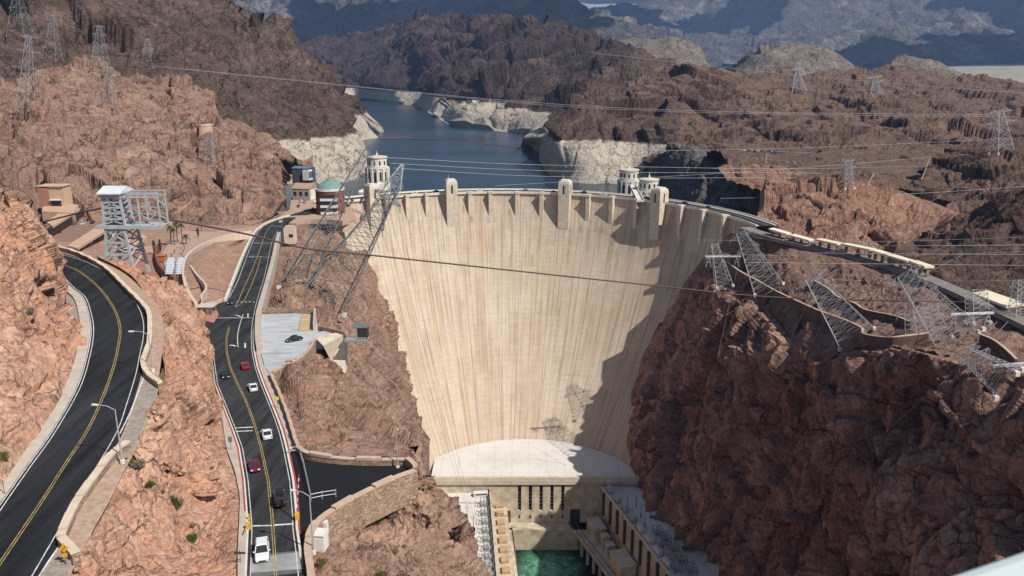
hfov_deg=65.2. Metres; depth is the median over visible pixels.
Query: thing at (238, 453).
red kerb
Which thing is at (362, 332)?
cliff platform
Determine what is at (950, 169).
shaded hill
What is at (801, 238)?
roadside canopy
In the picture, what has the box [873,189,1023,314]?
road hill
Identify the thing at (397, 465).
street lamp
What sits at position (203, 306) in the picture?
guard booth
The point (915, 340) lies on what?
retaining wall
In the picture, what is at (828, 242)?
roadside canopy
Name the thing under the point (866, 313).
retaining wall
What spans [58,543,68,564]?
curve sign
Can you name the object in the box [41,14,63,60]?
lattice tower
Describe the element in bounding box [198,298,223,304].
booth wall
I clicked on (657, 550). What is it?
transformer unit
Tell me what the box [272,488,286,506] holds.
suv
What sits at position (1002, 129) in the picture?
lattice tower
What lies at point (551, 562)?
river water
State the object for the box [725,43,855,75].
grey hill
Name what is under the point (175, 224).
palm tree
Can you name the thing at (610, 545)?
dock shed
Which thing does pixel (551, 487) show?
window
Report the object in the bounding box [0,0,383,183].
dark hillside
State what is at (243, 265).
edge line
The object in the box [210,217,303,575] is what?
dam road
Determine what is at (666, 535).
switchgear frame
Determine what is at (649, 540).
transformer unit
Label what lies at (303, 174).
building
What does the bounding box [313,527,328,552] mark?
utility cabinet
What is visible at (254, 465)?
hatchback car
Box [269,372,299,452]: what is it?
stone wall
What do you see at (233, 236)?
mound wall
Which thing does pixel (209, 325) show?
side road
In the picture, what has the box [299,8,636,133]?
lakeside mountain
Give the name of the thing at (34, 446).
road gutter
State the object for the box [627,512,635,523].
transformer unit
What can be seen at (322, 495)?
steel gate
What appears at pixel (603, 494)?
slot window
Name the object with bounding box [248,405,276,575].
yellow line
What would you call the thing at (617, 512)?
slot window
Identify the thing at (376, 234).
lattice tower
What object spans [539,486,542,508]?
window
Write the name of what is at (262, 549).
suv
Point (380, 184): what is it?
tower bridge
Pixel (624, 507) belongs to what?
transformer unit
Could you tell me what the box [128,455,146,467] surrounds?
desert shrub
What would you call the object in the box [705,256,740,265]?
steel gantry
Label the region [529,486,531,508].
window
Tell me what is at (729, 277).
lattice tower
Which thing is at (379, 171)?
intake tower
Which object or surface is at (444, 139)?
boom line
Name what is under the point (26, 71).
lattice tower
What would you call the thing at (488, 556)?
switchgear frame
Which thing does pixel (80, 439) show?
yellow line
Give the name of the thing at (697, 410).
power line
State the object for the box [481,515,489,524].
switchgear frame
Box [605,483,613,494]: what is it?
transformer unit
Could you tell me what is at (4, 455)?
desert shrub
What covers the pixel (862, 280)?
power line
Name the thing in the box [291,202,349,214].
crest approach
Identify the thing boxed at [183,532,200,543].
desert shrub
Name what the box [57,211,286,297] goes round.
plaza ground
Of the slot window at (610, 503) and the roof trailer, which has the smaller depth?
the slot window at (610, 503)
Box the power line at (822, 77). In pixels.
[597,53,1016,92]
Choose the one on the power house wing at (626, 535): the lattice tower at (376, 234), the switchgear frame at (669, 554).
the switchgear frame at (669, 554)
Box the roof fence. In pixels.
[489,494,495,573]
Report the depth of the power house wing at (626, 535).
440.90 m
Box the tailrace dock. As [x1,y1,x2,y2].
[568,522,616,575]
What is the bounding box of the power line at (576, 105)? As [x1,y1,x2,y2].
[157,66,980,114]
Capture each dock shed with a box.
[586,516,606,539]
[600,532,609,546]
[604,541,615,554]
[609,548,636,575]
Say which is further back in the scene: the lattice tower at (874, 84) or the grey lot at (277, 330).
the lattice tower at (874, 84)
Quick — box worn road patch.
[251,551,302,572]
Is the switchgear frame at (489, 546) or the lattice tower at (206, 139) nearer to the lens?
the switchgear frame at (489, 546)
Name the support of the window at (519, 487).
in the power house
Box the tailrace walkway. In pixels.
[509,528,518,575]
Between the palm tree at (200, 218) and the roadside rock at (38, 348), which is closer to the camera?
the roadside rock at (38, 348)
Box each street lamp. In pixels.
[91,403,124,464]
[128,331,154,372]
[290,489,315,554]
[396,429,398,467]
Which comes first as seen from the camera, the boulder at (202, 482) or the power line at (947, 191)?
the boulder at (202, 482)
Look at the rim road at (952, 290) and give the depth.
364.63 m
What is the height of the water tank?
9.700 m
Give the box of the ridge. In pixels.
[833,26,1023,69]
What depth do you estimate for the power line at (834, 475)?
300.81 m
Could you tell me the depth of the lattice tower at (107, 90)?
643.82 m
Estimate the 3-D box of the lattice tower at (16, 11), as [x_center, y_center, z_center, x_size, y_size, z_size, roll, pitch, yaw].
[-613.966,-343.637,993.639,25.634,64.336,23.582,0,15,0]
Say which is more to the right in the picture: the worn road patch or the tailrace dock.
the tailrace dock
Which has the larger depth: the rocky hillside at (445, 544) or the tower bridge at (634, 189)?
the tower bridge at (634, 189)
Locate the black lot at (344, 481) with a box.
[291,452,409,533]
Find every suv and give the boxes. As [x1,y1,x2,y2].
[253,536,269,562]
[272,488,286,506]
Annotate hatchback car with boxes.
[248,458,260,472]
[261,429,272,439]
[285,334,302,342]
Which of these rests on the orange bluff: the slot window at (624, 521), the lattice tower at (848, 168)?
the lattice tower at (848, 168)
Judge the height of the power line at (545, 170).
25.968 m
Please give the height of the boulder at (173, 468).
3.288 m
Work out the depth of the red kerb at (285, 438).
148.14 m
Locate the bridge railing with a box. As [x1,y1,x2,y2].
[956,552,1023,575]
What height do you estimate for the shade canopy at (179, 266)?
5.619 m
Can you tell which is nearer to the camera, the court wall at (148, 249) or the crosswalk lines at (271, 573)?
the crosswalk lines at (271, 573)
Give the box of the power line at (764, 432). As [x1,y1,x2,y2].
[691,320,823,556]
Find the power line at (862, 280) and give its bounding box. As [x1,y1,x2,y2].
[754,276,1010,280]
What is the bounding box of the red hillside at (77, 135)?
[0,54,312,224]
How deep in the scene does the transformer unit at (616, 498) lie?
465.15 m
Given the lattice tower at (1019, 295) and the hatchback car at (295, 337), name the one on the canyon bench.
the lattice tower at (1019, 295)
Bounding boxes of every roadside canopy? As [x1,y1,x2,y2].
[768,228,791,237]
[789,234,813,244]
[815,238,841,250]
[841,243,875,257]
[870,249,895,263]
[888,255,912,269]
[908,260,934,275]
[973,290,1023,313]
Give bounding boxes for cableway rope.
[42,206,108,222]
[129,212,1021,302]
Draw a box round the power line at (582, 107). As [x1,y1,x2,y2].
[186,69,994,116]
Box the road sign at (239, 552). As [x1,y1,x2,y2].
[234,550,244,561]
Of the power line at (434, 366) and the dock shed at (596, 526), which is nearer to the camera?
the power line at (434, 366)
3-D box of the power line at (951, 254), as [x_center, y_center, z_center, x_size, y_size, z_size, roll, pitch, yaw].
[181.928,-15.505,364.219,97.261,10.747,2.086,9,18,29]
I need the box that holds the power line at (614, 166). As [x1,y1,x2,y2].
[387,157,823,168]
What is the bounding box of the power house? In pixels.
[431,439,638,549]
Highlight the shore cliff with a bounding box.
[655,141,759,215]
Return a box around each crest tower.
[363,183,381,233]
[444,178,457,226]
[558,175,572,228]
[648,182,668,240]
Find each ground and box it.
[0,299,949,575]
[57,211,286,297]
[279,195,356,227]
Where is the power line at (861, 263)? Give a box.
[744,262,1023,265]
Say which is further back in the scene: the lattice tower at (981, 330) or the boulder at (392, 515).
the lattice tower at (981, 330)
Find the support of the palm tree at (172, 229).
on the plaza paving
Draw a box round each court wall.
[136,247,155,251]
[155,243,175,280]
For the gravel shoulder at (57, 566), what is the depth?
86.12 m
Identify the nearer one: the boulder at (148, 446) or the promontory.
the boulder at (148, 446)
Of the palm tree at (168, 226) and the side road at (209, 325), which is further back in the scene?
the palm tree at (168, 226)
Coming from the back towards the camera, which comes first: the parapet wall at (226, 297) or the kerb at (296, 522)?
the parapet wall at (226, 297)
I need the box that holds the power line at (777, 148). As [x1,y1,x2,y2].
[584,138,1013,151]
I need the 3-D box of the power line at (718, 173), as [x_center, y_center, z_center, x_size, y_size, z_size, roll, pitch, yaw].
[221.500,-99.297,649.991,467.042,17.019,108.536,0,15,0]
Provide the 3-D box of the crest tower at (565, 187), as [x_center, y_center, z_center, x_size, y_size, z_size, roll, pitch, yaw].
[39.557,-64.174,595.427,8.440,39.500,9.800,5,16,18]
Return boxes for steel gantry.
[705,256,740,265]
[948,312,993,329]
[990,362,1023,369]
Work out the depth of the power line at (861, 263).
371.71 m
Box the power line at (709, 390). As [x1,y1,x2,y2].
[674,257,739,535]
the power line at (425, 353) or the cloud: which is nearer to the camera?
the power line at (425, 353)
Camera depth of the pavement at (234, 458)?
128.09 m
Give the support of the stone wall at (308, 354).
on the grey lot at (277, 330)
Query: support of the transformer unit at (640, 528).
on the power house wing at (626, 535)
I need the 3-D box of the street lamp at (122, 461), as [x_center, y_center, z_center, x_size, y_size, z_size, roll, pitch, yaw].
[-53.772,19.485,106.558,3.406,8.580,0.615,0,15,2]
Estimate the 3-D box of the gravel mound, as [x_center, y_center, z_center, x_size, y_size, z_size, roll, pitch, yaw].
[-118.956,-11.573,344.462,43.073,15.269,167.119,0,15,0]
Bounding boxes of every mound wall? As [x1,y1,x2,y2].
[182,231,251,309]
[189,265,207,302]
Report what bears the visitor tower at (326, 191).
on the abutment ground at (348, 216)
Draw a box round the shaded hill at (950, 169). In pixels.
[903,138,1023,218]
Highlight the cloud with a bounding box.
[578,0,648,3]
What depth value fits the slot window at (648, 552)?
422.21 m
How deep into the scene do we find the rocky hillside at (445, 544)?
127.20 m
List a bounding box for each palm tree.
[165,225,172,243]
[169,228,178,244]
[172,222,177,241]
[177,223,183,241]
[181,234,188,243]
[196,216,205,230]
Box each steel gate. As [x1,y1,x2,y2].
[289,445,310,493]
[310,489,335,501]
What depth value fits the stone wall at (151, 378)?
167.16 m
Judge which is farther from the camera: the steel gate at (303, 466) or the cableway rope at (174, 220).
the cableway rope at (174, 220)
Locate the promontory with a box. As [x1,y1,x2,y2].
[521,48,681,183]
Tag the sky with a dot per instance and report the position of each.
(588, 5)
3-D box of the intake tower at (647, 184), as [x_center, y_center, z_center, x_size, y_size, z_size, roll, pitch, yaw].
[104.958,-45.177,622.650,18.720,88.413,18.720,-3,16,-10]
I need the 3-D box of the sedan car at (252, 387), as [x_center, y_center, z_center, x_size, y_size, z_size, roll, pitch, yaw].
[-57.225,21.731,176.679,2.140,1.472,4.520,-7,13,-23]
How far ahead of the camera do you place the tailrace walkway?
458.48 m
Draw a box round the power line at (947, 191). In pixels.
[720,187,1011,198]
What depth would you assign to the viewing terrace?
503.61 m
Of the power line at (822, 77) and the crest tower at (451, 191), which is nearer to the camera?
the crest tower at (451, 191)
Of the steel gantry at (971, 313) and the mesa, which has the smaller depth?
the steel gantry at (971, 313)
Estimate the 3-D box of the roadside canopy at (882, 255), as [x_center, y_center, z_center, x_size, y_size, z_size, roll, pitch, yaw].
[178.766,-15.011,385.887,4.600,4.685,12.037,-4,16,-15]
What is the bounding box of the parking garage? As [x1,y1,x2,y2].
[43,208,146,253]
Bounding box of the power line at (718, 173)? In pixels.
[496,157,928,185]
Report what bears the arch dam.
on the ground at (302, 535)
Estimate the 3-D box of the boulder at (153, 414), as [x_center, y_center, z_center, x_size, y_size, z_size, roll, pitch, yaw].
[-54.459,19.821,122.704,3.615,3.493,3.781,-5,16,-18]
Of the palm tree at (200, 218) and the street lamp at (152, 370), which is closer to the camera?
the street lamp at (152, 370)
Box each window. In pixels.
[518,486,520,508]
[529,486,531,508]
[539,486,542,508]
[550,486,553,508]
[561,486,563,508]
[602,492,604,515]
[608,501,611,524]
[615,510,618,534]
[622,520,625,544]
[630,530,633,554]
[638,540,641,565]
[646,551,650,575]
[655,562,658,575]
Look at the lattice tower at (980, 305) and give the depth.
309.13 m
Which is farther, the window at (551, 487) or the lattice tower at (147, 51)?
the lattice tower at (147, 51)
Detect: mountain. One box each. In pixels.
[228,0,683,42]
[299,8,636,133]
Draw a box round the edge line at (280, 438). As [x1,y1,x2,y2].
[251,232,298,575]
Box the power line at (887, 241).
[727,237,1021,241]
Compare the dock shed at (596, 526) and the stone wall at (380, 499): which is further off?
the dock shed at (596, 526)
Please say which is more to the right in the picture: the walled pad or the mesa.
the mesa
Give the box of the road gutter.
[0,286,89,501]
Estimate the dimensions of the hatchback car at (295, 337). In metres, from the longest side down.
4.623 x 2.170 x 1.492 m
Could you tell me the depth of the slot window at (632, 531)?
441.55 m
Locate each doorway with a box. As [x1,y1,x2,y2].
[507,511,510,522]
[570,509,579,522]
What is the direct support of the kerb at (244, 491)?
on the pavement at (234, 458)
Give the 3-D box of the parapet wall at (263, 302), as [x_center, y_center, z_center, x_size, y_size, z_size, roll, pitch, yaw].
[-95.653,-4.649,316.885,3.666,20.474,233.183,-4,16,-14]
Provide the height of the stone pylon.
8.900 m
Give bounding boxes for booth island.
[205,310,218,322]
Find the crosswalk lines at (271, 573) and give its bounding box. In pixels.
[251,551,301,575]
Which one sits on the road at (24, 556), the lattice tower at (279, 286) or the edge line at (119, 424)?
the edge line at (119, 424)
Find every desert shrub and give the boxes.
[0,449,8,461]
[26,308,35,313]
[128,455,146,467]
[145,479,155,486]
[171,495,184,509]
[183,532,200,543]
[315,555,327,567]
[375,568,388,575]
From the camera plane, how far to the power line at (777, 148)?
713.58 m
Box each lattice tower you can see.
[6,0,32,37]
[12,35,42,111]
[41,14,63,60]
[90,25,111,69]
[101,66,118,108]
[139,38,152,68]
[204,131,215,164]
[277,143,374,288]
[305,177,401,317]
[377,163,403,205]
[705,243,734,290]
[729,230,784,299]
[787,68,806,91]
[798,269,876,351]
[839,158,855,189]
[864,76,884,94]
[888,264,985,355]
[896,302,953,338]
[958,343,1023,400]
[963,289,992,325]
[986,109,1014,154]
[1007,280,1023,316]
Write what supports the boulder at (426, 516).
on the rocky hillside at (445, 544)
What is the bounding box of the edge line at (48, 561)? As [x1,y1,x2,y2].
[39,546,58,575]
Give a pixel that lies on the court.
(141, 266)
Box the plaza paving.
[162,226,263,284]
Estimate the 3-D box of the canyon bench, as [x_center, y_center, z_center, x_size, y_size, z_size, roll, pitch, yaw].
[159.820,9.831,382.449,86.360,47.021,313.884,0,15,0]
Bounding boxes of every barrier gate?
[245,514,250,531]
[295,474,299,520]
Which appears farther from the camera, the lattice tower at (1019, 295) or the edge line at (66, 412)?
the lattice tower at (1019, 295)
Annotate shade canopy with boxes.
[165,257,174,275]
[175,257,184,281]
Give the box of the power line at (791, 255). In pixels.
[704,252,1003,255]
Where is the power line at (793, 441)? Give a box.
[697,288,903,561]
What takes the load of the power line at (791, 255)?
attached to the road hill at (999, 220)
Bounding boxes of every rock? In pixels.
[0,187,86,487]
[70,257,239,575]
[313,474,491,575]
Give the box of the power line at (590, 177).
[399,168,765,177]
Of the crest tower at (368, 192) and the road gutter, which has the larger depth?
the crest tower at (368, 192)
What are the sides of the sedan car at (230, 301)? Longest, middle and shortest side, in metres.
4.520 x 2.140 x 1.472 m
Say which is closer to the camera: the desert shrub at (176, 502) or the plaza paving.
the desert shrub at (176, 502)
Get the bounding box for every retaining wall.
[317,331,346,372]
[724,260,928,352]
[813,280,911,329]
[978,334,1017,369]
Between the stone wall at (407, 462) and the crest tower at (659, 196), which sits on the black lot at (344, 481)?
the stone wall at (407, 462)
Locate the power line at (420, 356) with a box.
[381,212,467,510]
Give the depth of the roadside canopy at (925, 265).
359.85 m
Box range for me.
[588,0,1023,68]
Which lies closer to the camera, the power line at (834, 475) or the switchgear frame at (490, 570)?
the power line at (834, 475)
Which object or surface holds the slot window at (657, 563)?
in the power house wing at (626, 535)
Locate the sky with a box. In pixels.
[581,3,634,7]
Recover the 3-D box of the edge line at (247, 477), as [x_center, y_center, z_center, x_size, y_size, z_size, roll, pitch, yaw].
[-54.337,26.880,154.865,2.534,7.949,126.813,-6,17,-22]
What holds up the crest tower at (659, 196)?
on the arch dam
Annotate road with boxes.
[0,253,146,575]
[198,302,223,336]
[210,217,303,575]
[739,227,1023,330]
[748,151,809,153]
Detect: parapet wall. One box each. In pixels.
[224,214,290,301]
[255,232,280,351]
[318,325,346,338]
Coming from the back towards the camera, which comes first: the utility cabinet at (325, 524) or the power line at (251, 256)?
the power line at (251, 256)
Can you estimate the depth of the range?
11469.89 m
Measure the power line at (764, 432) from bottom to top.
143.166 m
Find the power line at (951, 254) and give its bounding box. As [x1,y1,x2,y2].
[840,253,1023,254]
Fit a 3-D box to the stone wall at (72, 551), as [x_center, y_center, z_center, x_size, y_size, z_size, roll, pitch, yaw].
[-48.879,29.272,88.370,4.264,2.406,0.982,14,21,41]
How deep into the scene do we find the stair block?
468.39 m
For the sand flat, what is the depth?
5095.69 m
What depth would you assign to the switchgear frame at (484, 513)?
460.37 m
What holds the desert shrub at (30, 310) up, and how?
on the roadside rock at (38, 348)
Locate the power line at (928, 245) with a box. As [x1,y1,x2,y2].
[864,245,992,245]
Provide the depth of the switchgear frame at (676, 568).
400.95 m
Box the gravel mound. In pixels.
[184,239,244,302]
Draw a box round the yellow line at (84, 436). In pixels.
[0,265,120,564]
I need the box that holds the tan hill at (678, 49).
[618,36,711,66]
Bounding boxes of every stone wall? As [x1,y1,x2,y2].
[56,440,130,542]
[56,534,81,571]
[58,245,163,406]
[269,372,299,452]
[271,338,315,381]
[296,445,417,489]
[304,469,416,575]
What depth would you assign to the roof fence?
441.38 m
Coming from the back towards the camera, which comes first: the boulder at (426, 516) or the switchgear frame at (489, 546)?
the switchgear frame at (489, 546)
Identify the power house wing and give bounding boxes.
[446,492,514,575]
[600,485,719,575]
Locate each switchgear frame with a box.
[479,497,487,508]
[480,505,488,516]
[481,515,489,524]
[482,522,490,533]
[482,531,491,543]
[483,540,492,552]
[484,549,493,561]
[485,557,494,569]
[487,565,494,575]
[652,523,663,535]
[655,536,666,548]
[660,530,671,542]
[663,549,674,561]
[668,539,679,551]
[671,560,682,574]
[676,550,687,563]
[685,561,697,575]
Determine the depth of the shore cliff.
843.72 m
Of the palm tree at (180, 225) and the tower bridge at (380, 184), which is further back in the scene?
the tower bridge at (380, 184)
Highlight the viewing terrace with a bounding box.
[342,208,363,231]
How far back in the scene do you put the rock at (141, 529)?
119.16 m
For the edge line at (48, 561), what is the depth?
86.81 m
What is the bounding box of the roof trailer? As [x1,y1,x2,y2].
[474,490,487,496]
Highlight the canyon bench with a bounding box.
[691,233,1023,374]
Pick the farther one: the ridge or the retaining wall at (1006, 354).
the ridge
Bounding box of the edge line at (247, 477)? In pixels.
[214,360,251,575]
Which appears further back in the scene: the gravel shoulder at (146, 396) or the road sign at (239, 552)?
the gravel shoulder at (146, 396)
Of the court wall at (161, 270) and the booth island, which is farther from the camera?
the court wall at (161, 270)
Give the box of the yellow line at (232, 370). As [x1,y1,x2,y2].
[227,327,247,403]
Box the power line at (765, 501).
[702,321,918,566]
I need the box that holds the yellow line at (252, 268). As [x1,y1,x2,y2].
[235,224,272,306]
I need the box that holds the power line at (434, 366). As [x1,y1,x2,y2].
[396,207,479,535]
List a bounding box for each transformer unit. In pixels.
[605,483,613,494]
[613,492,620,503]
[620,502,628,513]
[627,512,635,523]
[637,522,644,533]
[644,532,653,544]
[653,543,662,556]
[662,555,672,568]
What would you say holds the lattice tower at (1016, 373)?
on the canyon wall at (931, 483)
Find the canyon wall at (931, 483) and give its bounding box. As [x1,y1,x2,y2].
[627,275,1023,575]
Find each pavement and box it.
[213,367,246,575]
[254,327,295,449]
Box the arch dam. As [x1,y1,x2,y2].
[313,188,778,488]
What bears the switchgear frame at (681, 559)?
on the power house wing at (626, 535)
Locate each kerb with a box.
[212,363,248,575]
[213,377,245,510]
[253,323,301,558]
[254,342,300,533]
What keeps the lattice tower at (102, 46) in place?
on the red hillside at (77, 135)
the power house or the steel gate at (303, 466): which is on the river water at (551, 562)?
the power house
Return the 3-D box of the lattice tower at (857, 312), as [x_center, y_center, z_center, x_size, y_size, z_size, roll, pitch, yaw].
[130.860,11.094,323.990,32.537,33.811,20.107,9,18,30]
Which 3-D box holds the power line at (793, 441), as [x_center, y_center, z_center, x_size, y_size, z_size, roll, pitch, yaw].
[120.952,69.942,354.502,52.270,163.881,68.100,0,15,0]
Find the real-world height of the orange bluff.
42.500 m
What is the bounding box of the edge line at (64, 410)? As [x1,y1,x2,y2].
[0,285,90,504]
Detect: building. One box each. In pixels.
[291,166,315,182]
[291,183,316,200]
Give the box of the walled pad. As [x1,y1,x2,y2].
[262,308,318,331]
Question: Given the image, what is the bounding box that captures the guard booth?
[196,303,217,314]
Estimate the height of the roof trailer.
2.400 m
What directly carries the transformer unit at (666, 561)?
on the power house wing at (626, 535)
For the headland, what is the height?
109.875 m
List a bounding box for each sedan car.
[220,369,229,378]
[227,299,233,304]
[241,362,249,369]
[247,383,257,391]
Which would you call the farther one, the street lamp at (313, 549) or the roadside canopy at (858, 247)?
the roadside canopy at (858, 247)
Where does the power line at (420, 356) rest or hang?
hanging from the lattice tower at (376, 234)
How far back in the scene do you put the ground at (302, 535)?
601.90 m
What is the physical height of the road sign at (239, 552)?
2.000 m
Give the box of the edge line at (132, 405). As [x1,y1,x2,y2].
[120,376,144,432]
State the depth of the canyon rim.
255.24 m
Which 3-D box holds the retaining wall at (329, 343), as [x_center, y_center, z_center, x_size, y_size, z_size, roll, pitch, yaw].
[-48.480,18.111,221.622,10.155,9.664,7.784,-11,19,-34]
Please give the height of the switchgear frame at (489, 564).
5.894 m
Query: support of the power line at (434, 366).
hanging from the lattice tower at (376, 234)
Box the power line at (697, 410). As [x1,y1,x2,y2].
[669,280,725,531]
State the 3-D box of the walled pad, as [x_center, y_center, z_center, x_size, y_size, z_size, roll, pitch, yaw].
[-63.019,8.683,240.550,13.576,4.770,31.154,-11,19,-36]
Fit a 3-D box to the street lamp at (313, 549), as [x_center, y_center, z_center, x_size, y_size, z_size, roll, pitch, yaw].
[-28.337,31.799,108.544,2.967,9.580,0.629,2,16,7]
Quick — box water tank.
[199,124,212,135]
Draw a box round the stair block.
[36,184,78,221]
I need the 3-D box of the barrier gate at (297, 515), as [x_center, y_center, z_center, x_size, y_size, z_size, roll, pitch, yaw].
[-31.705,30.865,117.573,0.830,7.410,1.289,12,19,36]
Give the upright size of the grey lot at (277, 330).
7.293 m
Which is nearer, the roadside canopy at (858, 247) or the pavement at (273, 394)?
the pavement at (273, 394)
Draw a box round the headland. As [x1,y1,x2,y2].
[348,106,385,139]
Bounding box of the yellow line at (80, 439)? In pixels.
[0,265,119,560]
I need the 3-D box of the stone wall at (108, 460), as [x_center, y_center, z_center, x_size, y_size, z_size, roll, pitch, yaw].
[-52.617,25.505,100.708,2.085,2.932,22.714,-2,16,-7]
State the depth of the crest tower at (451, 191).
594.83 m
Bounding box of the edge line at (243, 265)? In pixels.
[229,230,259,297]
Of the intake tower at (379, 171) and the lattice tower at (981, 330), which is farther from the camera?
the intake tower at (379, 171)
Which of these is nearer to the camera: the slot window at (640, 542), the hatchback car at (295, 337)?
the hatchback car at (295, 337)
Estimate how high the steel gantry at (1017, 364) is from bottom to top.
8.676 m
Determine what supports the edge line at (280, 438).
on the dam road at (258, 404)
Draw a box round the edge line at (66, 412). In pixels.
[0,278,93,510]
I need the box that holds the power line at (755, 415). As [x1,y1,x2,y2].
[686,300,808,551]
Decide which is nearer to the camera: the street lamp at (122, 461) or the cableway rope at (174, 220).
the street lamp at (122, 461)
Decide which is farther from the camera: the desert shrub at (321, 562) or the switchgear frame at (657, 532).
the switchgear frame at (657, 532)
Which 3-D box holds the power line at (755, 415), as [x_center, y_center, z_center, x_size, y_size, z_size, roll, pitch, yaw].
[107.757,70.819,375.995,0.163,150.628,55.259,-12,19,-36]
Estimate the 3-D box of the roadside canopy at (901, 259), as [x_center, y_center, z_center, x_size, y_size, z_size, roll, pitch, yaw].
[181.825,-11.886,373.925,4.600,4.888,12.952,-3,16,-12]
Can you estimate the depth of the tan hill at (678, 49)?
3349.43 m
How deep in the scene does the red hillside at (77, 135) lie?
581.79 m
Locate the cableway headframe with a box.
[95,186,170,271]
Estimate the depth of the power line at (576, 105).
839.43 m
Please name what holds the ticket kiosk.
on the plaza paving
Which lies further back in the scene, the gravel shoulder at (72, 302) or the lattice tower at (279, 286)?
the lattice tower at (279, 286)
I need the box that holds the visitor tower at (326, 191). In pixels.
[314,170,344,214]
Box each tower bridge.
[358,181,384,193]
[629,183,643,201]
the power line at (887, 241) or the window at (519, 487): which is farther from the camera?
the window at (519, 487)
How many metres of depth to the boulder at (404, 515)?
133.11 m
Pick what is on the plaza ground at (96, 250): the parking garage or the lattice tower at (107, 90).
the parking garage
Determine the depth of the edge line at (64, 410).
122.78 m
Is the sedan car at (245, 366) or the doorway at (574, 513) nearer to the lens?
the sedan car at (245, 366)
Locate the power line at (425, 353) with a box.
[387,202,473,523]
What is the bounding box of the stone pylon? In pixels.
[283,225,296,243]
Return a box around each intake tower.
[365,151,390,192]
[617,164,639,193]
[639,173,658,195]
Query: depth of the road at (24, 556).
116.81 m
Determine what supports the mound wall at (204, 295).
on the gravel mound
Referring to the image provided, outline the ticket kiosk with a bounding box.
[154,254,167,261]
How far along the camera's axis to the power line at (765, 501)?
371.28 m
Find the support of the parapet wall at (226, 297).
on the dam road at (258, 404)
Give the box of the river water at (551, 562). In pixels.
[516,550,604,575]
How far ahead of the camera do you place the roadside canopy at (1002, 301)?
320.12 m
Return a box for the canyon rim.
[267,223,429,476]
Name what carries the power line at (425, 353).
hanging from the lattice tower at (376, 234)
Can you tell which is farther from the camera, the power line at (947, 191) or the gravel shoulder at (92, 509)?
the power line at (947, 191)
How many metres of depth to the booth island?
243.70 m
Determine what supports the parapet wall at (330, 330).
on the grey lot at (277, 330)
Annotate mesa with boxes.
[628,62,1023,194]
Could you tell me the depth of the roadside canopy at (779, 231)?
443.34 m
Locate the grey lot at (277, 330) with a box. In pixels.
[261,313,338,372]
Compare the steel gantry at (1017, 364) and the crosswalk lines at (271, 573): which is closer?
the crosswalk lines at (271, 573)
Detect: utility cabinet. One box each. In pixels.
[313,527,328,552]
[322,520,328,533]
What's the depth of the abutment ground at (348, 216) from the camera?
509.23 m
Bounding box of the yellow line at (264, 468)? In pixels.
[226,326,274,575]
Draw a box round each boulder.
[133,428,162,462]
[146,403,169,423]
[161,457,187,480]
[175,469,223,496]
[385,512,396,519]
[387,503,414,524]
[409,496,422,514]
[414,489,439,527]
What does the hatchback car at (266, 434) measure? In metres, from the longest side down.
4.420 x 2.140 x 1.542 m
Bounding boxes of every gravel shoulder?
[41,252,163,575]
[43,550,71,575]
[66,292,79,321]
[117,377,157,459]
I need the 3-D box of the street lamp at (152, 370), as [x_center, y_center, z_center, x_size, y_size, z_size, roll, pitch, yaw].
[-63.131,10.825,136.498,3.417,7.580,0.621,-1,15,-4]
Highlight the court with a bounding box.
[128,252,161,284]
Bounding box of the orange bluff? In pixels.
[713,164,959,266]
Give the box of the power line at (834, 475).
[708,358,967,570]
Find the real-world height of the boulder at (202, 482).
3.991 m
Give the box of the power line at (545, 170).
[393,163,671,172]
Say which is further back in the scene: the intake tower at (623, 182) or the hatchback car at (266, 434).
the intake tower at (623, 182)
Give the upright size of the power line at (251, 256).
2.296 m
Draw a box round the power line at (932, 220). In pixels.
[823,174,1014,276]
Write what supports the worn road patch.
on the dam road at (258, 404)
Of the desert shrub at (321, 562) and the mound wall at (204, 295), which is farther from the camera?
the mound wall at (204, 295)
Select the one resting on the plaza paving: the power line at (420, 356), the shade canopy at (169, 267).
the shade canopy at (169, 267)
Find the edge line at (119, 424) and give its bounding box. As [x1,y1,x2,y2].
[31,255,143,575]
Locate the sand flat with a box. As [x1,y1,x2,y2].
[948,64,1023,82]
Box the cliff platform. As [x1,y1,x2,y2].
[344,323,368,341]
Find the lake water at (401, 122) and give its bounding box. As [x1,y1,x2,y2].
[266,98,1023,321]
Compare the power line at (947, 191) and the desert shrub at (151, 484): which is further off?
the power line at (947, 191)
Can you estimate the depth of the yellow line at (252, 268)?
319.12 m
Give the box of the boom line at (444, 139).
[377,137,523,148]
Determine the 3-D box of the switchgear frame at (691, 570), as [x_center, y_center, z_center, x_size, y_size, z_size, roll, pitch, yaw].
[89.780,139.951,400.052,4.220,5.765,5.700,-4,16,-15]
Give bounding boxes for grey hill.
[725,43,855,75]
[869,54,967,76]
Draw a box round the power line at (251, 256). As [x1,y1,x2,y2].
[199,253,375,257]
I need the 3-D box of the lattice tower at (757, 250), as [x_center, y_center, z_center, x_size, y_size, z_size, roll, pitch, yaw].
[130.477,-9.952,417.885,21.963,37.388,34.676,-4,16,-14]
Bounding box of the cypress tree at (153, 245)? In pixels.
[152,240,155,254]
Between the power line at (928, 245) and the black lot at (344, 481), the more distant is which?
the power line at (928, 245)

